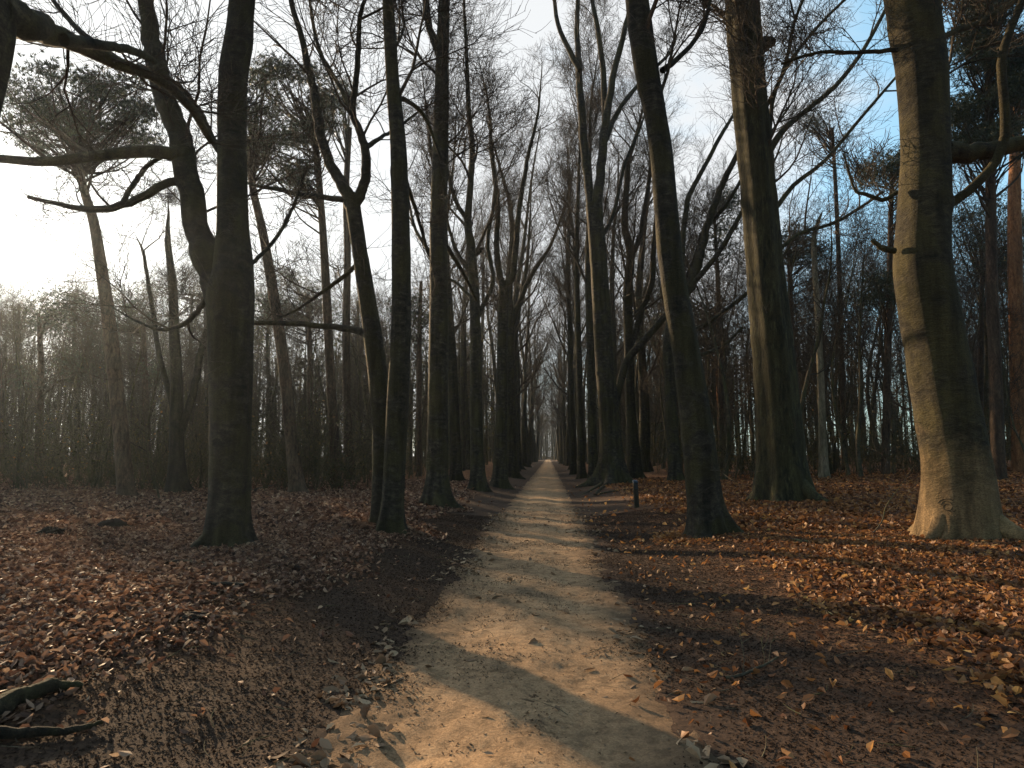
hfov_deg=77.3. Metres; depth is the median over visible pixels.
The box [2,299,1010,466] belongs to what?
distant wood
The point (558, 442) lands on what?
beech tree
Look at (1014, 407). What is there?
bare tree
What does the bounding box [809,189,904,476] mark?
bare tree
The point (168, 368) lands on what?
bare tree
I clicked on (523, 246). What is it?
beech tree
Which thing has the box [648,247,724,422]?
bare tree
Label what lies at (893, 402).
bare tree
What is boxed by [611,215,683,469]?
bare tree
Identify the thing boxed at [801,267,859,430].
bare tree
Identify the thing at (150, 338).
bare tree
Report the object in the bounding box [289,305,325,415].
bare tree
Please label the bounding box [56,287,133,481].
bare tree
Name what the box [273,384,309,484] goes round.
bare tree
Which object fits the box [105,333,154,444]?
bare tree
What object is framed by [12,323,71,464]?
bare tree
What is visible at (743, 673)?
fallen branch
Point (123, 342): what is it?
bare tree
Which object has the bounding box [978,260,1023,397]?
bare tree
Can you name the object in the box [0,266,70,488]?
bare tree
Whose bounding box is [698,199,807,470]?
bare tree
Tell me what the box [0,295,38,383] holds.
bare tree
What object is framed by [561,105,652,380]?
beech tree
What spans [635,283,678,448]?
bare tree
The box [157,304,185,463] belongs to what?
bare tree
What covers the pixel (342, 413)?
bare tree
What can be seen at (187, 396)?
bare tree
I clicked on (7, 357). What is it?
bare tree
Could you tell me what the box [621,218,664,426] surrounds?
bare tree
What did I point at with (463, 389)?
beech tree
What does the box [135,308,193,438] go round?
bare tree
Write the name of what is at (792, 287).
pine tree
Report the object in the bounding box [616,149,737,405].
beech tree
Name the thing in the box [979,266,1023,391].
bare tree
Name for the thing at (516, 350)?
beech tree
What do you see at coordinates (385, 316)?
bare tree
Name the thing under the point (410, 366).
bare tree
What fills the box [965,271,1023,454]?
bare tree
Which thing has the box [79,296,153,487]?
bare tree
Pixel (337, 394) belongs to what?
bare tree
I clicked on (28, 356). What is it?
bare tree
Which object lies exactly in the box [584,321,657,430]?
bare tree
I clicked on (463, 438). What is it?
bare tree
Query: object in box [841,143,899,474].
pine tree
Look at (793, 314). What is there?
bare tree
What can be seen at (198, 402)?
bare tree
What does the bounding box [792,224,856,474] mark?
bare tree
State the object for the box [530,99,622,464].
beech tree
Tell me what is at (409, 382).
bare tree
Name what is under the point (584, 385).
beech tree
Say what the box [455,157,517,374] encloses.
beech tree
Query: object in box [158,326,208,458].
bare tree
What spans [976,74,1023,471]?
pine tree
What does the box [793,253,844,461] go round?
bare tree
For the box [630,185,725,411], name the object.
bare tree
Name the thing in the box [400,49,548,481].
beech tree
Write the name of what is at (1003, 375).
bare tree
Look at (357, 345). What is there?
bare tree
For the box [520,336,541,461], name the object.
beech tree
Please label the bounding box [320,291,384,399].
bare tree
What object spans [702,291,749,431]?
bare tree
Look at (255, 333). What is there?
bare tree
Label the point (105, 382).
bare tree
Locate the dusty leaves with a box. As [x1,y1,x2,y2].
[243,507,748,767]
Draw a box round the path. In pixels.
[298,459,723,767]
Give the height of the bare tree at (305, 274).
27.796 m
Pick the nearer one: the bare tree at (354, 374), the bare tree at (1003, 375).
the bare tree at (1003, 375)
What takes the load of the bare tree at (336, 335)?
on the ground
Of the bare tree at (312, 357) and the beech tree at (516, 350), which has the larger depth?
the beech tree at (516, 350)
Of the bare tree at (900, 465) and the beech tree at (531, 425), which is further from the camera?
the beech tree at (531, 425)
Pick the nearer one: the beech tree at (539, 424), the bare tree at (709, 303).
the bare tree at (709, 303)
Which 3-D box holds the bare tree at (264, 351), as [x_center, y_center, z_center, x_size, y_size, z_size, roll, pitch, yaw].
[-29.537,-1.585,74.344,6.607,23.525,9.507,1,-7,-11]
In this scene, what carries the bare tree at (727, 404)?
on the ground
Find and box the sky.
[0,0,1023,455]
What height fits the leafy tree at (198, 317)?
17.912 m
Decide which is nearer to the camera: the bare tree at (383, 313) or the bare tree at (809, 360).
the bare tree at (809, 360)
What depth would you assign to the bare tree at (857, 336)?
77.44 m
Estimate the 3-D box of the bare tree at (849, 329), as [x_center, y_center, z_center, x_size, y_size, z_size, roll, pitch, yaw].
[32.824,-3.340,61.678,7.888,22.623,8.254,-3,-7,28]
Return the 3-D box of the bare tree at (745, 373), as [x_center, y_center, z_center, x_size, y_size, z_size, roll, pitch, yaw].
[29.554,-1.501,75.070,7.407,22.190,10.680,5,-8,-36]
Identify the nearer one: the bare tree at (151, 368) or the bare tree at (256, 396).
the bare tree at (256, 396)
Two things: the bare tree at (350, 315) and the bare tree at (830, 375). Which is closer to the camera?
the bare tree at (830, 375)
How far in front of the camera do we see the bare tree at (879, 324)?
70.69 m
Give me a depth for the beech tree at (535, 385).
120.64 m
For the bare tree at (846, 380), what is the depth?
64.18 m
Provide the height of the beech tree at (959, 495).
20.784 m
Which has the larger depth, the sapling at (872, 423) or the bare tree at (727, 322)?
the bare tree at (727, 322)
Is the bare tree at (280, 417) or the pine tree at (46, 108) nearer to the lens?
the pine tree at (46, 108)
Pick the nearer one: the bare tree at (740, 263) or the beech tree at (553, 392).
the bare tree at (740, 263)
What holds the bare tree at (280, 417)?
on the ground
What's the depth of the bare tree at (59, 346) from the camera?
54.43 m
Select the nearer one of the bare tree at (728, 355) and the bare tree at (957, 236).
the bare tree at (957, 236)
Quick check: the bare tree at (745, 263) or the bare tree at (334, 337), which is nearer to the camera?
the bare tree at (745, 263)
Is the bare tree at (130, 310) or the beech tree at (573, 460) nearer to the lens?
the bare tree at (130, 310)
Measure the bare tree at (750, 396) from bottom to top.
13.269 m
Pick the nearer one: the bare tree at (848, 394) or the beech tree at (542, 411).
the bare tree at (848, 394)
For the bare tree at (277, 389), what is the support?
on the ground
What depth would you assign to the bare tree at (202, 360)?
38.16 m
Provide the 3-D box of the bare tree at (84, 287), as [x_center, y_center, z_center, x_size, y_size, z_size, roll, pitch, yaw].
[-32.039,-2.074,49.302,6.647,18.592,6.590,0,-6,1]
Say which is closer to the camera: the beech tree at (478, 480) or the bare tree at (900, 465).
the beech tree at (478, 480)
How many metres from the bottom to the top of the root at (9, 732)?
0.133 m
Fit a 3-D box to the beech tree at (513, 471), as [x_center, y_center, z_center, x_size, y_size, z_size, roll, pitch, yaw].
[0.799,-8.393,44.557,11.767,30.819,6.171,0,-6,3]
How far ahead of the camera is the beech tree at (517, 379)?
69.30 m
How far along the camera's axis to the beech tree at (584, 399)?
98.17 m
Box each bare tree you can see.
[0,258,14,356]
[0,265,34,460]
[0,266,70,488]
[0,269,36,432]
[0,276,45,435]
[0,280,59,459]
[0,288,36,423]
[0,292,64,467]
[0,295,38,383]
[0,309,36,436]
[0,309,55,471]
[0,314,34,439]
[0,326,21,421]
[0,338,34,426]
[1,276,32,465]
[2,295,72,445]
[4,246,126,480]
[6,265,89,442]
[7,330,67,439]
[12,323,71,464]
[24,313,102,473]
[26,288,100,456]
[26,298,101,476]
[30,300,103,480]
[36,320,99,473]
[46,167,290,492]
[50,237,137,457]
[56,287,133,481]
[60,274,121,469]
[61,337,102,464]
[62,320,130,468]
[63,308,139,485]
[74,310,141,475]
[79,294,144,449]
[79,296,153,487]
[94,281,193,488]
[95,278,166,484]
[97,262,163,431]
[100,322,162,416]
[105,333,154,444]
[115,308,169,481]
[116,295,157,447]
[125,325,168,429]
[126,272,166,421]
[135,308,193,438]
[136,280,168,465]
[149,305,193,412]
[151,322,206,452]
[155,331,203,420]
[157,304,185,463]
[158,305,204,413]
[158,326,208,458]
[158,328,208,487]
[160,341,207,440]
[169,347,208,465]
[177,258,258,366]
[182,337,207,466]
[183,309,206,403]
[201,355,208,416]
[251,309,270,445]
[252,265,311,480]
[252,289,334,449]
[252,352,280,473]
[252,353,275,457]
[252,355,265,418]
[253,251,286,421]
[253,362,282,450]
[253,371,283,482]
[254,288,278,416]
[256,290,305,433]
[265,371,303,463]
[265,377,303,477]
[267,357,299,428]
[268,264,350,476]
[269,301,342,437]
[270,295,315,436]
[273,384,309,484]
[277,296,340,431]
[278,240,336,464]
[280,330,315,414]
[285,389,318,458]
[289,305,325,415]
[290,280,352,412]
[293,389,322,485]
[301,379,327,475]
[303,205,389,470]
[317,307,342,424]
[317,342,359,436]
[320,267,391,467]
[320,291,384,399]
[321,382,359,476]
[333,281,387,416]
[333,292,390,482]
[337,329,383,440]
[337,397,356,455]
[339,308,390,463]
[339,335,368,451]
[342,288,390,434]
[353,245,429,432]
[361,270,429,426]
[364,298,390,375]
[367,270,428,474]
[368,314,410,407]
[375,285,423,365]
[387,328,427,469]
[409,293,455,471]
[410,238,485,420]
[411,227,468,470]
[426,303,489,418]
[451,261,497,456]
[453,300,492,411]
[455,312,496,412]
[581,244,656,380]
[581,276,655,433]
[581,292,638,437]
[583,209,664,471]
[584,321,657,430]
[587,301,652,426]
[597,284,635,434]
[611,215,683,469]
[617,248,662,394]
[617,301,664,431]
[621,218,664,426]
[621,291,665,464]
[621,304,662,465]
[622,340,665,464]
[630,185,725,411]
[634,251,665,468]
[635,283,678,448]
[645,251,717,438]
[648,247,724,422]
[653,237,743,411]
[657,246,738,390]
[677,190,751,478]
[690,208,752,383]
[691,213,752,458]
[691,256,755,477]
[692,188,780,468]
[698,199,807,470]
[698,284,745,413]
[702,278,754,462]
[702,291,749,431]
[709,257,753,474]
[709,263,755,427]
[710,177,810,346]
[712,175,827,417]
[717,252,808,430]
[724,229,824,395]
[725,257,802,413]
[729,306,754,408]
[730,278,810,423]
[734,206,844,384]
[735,303,813,410]
[752,283,815,426]
[783,214,850,426]
[786,156,886,416]
[786,244,873,468]
[786,272,828,393]
[790,189,892,475]
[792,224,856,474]
[792,224,895,471]
[793,204,885,467]
[793,237,874,462]
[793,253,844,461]
[794,243,871,462]
[794,289,848,432]
[799,285,855,462]
[800,270,879,459]
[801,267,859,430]
[804,274,837,427]
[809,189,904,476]
[823,196,898,461]
[824,235,893,459]
[826,265,880,429]
[833,194,909,473]
[834,216,903,468]
[835,236,905,454]
[837,245,883,457]
[842,228,906,461]
[845,224,885,443]
[847,264,901,424]
[848,205,978,411]
[848,253,910,400]
[852,211,903,455]
[853,309,904,452]
[854,216,983,361]
[858,231,911,419]
[865,313,906,417]
[876,310,907,434]
[878,254,976,423]
[881,206,971,364]
[882,186,1003,383]
[886,239,989,442]
[899,207,1004,391]
[901,207,1023,433]
[952,161,1008,437]
[952,167,1008,420]
[954,215,1002,333]
[955,199,1008,358]
[955,217,1008,410]
[956,246,1008,418]
[956,249,1008,384]
[957,271,977,374]
[962,285,1008,386]
[964,264,1023,453]
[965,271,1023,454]
[967,176,1023,415]
[968,224,1023,459]
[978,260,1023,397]
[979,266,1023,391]
[1004,391,1022,420]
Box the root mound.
[165,611,208,623]
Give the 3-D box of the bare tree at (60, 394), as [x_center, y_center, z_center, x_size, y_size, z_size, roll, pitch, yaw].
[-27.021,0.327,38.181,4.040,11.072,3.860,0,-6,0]
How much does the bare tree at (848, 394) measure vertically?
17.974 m
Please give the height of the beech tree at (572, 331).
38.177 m
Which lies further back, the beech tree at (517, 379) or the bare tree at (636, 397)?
the beech tree at (517, 379)
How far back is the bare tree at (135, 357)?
59.03 m
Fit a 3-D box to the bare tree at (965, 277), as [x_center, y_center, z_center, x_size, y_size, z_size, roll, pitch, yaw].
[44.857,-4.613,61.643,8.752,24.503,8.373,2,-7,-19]
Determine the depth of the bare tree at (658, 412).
72.81 m
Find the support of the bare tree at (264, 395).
on the ground
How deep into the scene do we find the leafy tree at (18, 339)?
52.26 m
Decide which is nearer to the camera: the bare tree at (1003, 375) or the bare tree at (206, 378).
the bare tree at (206, 378)
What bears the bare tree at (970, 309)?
on the ground
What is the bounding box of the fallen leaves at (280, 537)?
[0,476,520,767]
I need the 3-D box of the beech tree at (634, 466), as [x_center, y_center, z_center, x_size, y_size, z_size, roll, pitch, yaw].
[7.599,-8.912,38.863,8.760,30.050,8.800,-4,-8,33]
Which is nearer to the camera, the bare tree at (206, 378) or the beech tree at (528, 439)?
the bare tree at (206, 378)
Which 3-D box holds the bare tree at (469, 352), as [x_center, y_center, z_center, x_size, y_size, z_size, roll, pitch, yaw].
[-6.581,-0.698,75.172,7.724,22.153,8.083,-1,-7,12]
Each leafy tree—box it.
[0,300,58,465]
[34,297,99,467]
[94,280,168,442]
[151,286,202,463]
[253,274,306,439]
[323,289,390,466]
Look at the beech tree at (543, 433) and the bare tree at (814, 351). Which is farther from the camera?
the beech tree at (543, 433)
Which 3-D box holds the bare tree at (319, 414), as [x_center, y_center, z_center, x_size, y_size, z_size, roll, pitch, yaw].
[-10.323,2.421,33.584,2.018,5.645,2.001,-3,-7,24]
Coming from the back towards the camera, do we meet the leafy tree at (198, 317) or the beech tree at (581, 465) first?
the leafy tree at (198, 317)
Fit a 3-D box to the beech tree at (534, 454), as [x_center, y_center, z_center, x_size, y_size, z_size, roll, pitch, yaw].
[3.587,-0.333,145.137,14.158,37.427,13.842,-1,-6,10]
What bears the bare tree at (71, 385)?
on the ground
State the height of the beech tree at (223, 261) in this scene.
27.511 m
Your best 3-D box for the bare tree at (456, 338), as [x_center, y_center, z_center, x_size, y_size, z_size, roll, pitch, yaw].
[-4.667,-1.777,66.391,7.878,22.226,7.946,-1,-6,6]
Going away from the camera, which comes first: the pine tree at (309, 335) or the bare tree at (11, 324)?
the pine tree at (309, 335)
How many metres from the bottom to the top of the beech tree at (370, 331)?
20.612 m
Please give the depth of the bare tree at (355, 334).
66.49 m
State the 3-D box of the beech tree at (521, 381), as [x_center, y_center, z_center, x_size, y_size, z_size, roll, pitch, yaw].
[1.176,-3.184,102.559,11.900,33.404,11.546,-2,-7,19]
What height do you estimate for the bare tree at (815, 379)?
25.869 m
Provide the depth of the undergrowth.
28.68 m
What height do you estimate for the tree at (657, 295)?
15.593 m
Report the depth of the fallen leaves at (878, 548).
7.57 m
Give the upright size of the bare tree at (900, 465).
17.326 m
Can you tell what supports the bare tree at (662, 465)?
on the ground
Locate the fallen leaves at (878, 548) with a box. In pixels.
[567,466,1023,767]
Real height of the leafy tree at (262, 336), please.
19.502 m
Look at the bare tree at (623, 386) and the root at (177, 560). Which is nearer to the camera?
the root at (177, 560)
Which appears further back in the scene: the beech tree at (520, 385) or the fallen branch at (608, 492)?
the beech tree at (520, 385)
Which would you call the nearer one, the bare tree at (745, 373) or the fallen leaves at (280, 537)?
the fallen leaves at (280, 537)
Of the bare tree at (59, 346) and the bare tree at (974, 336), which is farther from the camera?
the bare tree at (59, 346)
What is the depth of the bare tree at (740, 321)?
45.40 m
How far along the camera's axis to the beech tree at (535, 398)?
134.22 m
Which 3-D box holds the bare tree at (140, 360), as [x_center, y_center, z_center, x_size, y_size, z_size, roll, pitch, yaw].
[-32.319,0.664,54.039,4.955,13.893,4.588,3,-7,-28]
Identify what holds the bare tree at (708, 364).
on the ground
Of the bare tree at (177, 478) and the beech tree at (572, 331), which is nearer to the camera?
the bare tree at (177, 478)
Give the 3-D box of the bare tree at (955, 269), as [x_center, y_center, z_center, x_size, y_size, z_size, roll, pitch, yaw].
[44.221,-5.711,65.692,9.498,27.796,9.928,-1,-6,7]
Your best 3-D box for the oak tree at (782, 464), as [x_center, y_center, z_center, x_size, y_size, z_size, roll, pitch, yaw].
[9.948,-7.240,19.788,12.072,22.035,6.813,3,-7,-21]
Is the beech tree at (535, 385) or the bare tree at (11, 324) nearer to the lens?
the bare tree at (11, 324)
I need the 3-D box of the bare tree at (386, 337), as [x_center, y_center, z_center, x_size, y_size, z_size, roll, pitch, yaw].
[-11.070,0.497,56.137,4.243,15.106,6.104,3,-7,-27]
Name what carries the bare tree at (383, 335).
on the ground
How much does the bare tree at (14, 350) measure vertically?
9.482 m
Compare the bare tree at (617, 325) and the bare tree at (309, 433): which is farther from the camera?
the bare tree at (617, 325)
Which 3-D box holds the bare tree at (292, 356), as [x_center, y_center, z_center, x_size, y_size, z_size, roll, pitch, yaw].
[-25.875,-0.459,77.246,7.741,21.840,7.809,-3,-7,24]
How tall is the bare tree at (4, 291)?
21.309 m
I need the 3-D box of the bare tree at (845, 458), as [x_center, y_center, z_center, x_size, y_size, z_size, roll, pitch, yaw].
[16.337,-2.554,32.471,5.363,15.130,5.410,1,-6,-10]
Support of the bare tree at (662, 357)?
on the ground
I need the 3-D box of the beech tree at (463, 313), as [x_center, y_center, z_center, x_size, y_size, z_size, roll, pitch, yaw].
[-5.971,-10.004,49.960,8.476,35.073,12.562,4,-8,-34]
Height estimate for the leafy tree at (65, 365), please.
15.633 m
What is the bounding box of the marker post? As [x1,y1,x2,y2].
[632,480,638,507]
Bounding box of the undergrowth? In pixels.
[0,356,1023,490]
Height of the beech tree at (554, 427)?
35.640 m
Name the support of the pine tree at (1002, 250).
on the ground
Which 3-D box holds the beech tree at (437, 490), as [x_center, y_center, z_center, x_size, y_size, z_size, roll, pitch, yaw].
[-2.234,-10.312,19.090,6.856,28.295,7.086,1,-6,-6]
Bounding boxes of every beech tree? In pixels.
[0,0,340,251]
[0,0,426,548]
[116,0,489,522]
[293,0,549,535]
[321,0,551,509]
[356,0,553,491]
[380,63,507,332]
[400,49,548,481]
[412,146,505,469]
[451,46,595,478]
[454,23,582,489]
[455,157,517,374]
[456,221,507,411]
[457,85,582,470]
[479,107,567,397]
[479,251,528,405]
[481,202,563,419]
[481,214,562,469]
[489,215,565,464]
[489,263,557,425]
[494,245,559,466]
[496,270,565,463]
[520,303,560,431]
[520,310,550,461]
[520,322,550,462]
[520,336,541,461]
[522,0,673,479]
[522,228,615,469]
[527,340,553,458]
[527,367,554,459]
[527,367,556,459]
[528,44,619,478]
[528,348,554,439]
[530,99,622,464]
[531,107,586,474]
[535,197,623,441]
[535,271,586,464]
[535,290,585,463]
[535,294,566,418]
[535,324,583,441]
[538,217,585,432]
[539,236,594,465]
[539,332,566,422]
[539,395,549,451]
[542,331,566,461]
[542,363,556,459]
[543,0,699,495]
[545,161,644,409]
[545,364,566,459]
[545,396,555,458]
[550,303,587,463]
[551,273,617,463]
[559,41,705,471]
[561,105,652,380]
[561,284,586,462]
[566,17,718,478]
[581,214,622,361]
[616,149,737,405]
[620,0,781,540]
[648,20,846,481]
[719,0,1023,539]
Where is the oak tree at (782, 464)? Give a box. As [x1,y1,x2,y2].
[652,0,989,503]
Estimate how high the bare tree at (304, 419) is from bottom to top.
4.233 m
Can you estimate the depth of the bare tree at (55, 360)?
55.26 m
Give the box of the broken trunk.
[807,213,839,477]
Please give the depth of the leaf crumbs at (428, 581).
4.79 m
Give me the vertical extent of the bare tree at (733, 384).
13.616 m
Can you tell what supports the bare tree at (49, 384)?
on the ground
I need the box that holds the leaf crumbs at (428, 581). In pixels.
[0,507,1023,767]
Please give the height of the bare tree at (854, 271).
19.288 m
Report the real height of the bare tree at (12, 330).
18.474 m
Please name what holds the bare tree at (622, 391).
on the ground
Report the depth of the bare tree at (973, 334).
62.10 m
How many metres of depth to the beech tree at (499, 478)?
31.62 m
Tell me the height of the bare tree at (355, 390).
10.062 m
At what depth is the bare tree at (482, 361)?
77.64 m
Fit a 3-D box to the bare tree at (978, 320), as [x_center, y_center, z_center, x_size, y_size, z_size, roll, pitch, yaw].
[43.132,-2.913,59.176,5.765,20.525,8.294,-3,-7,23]
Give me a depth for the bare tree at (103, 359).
46.00 m
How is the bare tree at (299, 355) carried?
on the ground
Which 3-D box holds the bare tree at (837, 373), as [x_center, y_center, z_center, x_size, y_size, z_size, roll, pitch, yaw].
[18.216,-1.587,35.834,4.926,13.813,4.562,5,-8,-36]
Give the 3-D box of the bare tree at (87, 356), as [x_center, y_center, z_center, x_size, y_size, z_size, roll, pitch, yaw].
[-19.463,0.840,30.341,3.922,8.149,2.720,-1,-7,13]
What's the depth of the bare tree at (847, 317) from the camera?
50.97 m
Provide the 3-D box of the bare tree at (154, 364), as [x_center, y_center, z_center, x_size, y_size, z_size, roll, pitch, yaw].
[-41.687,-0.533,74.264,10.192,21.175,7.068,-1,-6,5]
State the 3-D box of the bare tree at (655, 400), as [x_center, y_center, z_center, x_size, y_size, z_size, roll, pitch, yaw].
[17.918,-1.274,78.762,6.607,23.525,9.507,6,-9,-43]
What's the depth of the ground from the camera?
4.43 m
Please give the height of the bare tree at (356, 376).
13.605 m
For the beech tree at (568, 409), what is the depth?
68.26 m
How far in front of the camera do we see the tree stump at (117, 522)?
12.05 m
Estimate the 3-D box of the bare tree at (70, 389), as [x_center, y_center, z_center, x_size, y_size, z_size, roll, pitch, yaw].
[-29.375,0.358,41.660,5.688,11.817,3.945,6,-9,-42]
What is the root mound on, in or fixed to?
on the ground
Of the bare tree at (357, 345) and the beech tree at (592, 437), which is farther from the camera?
the bare tree at (357, 345)
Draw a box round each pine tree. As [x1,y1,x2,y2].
[0,48,167,496]
[0,275,101,479]
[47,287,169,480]
[142,271,208,432]
[247,48,363,487]
[247,57,310,492]
[254,257,351,474]
[324,74,367,478]
[385,281,452,476]
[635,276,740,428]
[679,184,744,469]
[781,216,843,358]
[783,95,862,469]
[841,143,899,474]
[942,0,1023,479]
[952,188,1023,413]
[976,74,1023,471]
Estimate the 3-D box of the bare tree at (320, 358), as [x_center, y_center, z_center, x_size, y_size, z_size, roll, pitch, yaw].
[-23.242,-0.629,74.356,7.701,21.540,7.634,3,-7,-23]
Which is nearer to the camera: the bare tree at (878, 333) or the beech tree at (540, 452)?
the bare tree at (878, 333)
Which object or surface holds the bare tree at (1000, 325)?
on the ground
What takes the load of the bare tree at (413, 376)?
on the ground
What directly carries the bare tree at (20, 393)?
on the ground
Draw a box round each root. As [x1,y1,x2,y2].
[0,678,83,718]
[0,720,102,739]
[165,558,271,568]
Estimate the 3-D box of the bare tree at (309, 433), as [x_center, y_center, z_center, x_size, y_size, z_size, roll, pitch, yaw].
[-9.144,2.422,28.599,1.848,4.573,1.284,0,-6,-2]
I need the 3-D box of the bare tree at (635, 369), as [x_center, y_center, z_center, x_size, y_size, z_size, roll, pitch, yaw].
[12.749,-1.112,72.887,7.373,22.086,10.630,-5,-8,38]
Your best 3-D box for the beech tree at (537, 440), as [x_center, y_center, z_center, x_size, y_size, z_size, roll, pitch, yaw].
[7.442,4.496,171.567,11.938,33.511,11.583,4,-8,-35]
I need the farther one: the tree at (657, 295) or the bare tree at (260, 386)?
the bare tree at (260, 386)
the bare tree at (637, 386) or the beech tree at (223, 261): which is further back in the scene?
the bare tree at (637, 386)
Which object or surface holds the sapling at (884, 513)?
on the ground
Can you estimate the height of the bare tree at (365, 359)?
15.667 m
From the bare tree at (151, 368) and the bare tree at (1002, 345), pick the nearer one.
the bare tree at (1002, 345)
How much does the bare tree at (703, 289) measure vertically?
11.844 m
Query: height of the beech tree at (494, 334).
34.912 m
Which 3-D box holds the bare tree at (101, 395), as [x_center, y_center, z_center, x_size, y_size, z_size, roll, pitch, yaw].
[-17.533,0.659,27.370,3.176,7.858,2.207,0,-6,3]
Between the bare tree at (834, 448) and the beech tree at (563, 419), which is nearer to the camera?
the bare tree at (834, 448)
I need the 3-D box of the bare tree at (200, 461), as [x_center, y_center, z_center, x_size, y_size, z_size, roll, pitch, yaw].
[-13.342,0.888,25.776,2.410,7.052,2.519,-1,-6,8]
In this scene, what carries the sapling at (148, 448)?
on the ground
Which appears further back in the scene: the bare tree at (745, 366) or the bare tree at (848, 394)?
the bare tree at (745, 366)
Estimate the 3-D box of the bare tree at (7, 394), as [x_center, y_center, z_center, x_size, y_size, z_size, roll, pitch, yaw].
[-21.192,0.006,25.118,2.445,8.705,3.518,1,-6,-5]
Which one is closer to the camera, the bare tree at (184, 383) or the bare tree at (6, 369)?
the bare tree at (6, 369)
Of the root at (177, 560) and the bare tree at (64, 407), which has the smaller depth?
the root at (177, 560)
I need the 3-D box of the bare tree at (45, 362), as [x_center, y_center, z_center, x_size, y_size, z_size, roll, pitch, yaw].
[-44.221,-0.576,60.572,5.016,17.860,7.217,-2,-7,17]
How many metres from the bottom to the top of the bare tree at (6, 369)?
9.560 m
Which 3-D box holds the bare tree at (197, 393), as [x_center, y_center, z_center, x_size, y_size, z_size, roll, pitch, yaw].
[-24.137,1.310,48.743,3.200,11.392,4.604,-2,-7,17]
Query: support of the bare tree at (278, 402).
on the ground
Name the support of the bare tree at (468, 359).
on the ground
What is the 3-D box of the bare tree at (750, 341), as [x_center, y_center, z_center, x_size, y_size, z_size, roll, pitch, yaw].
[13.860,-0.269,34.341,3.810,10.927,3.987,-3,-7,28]
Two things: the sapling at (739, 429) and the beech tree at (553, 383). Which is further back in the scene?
the beech tree at (553, 383)
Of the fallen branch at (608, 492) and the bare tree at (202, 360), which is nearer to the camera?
the fallen branch at (608, 492)
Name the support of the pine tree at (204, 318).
on the ground
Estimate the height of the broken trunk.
13.183 m
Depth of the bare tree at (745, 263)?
61.48 m
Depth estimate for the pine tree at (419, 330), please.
42.05 m
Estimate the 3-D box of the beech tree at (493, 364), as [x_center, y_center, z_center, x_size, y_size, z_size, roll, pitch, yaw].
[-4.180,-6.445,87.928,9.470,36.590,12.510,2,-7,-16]
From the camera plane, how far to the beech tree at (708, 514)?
11.73 m
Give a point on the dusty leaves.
(322, 757)
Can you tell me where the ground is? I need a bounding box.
[0,456,1023,767]
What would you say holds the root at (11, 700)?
on the ground
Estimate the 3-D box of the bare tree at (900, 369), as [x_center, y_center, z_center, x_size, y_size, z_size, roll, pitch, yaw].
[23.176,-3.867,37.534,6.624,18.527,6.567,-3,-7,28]
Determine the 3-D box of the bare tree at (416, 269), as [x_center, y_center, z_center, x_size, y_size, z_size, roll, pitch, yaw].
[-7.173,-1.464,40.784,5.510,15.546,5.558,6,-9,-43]
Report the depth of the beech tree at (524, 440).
85.04 m
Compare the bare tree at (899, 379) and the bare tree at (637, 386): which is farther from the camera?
the bare tree at (637, 386)
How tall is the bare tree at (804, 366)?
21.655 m
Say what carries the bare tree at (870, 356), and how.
on the ground
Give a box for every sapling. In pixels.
[128,380,166,497]
[724,376,750,478]
[856,357,879,472]
[858,433,917,532]
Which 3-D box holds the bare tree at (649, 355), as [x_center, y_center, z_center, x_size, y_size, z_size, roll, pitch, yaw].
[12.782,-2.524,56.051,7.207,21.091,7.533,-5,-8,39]
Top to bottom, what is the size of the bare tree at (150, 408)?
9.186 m
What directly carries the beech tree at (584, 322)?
on the ground
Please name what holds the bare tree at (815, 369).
on the ground
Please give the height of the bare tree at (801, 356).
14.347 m
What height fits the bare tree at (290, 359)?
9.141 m
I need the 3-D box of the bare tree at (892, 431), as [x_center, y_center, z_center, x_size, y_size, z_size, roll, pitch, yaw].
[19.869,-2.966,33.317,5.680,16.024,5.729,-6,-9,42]
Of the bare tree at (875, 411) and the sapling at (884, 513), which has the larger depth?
the bare tree at (875, 411)
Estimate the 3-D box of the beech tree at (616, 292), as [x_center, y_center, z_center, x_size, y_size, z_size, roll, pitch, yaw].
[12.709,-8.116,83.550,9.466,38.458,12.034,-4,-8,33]
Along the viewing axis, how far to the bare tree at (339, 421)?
29.85 m
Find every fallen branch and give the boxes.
[137,504,186,517]
[594,489,640,495]
[724,621,782,679]
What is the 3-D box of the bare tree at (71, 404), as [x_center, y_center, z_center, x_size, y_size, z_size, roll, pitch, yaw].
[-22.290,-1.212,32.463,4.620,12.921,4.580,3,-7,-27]
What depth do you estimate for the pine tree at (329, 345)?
27.70 m
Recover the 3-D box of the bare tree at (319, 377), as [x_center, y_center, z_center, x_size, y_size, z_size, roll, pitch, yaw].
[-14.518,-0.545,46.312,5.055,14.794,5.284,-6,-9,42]
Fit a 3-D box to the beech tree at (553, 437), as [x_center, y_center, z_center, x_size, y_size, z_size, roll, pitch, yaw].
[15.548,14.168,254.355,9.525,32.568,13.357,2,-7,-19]
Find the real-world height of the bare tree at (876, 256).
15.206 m
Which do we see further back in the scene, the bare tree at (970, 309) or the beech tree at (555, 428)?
the beech tree at (555, 428)

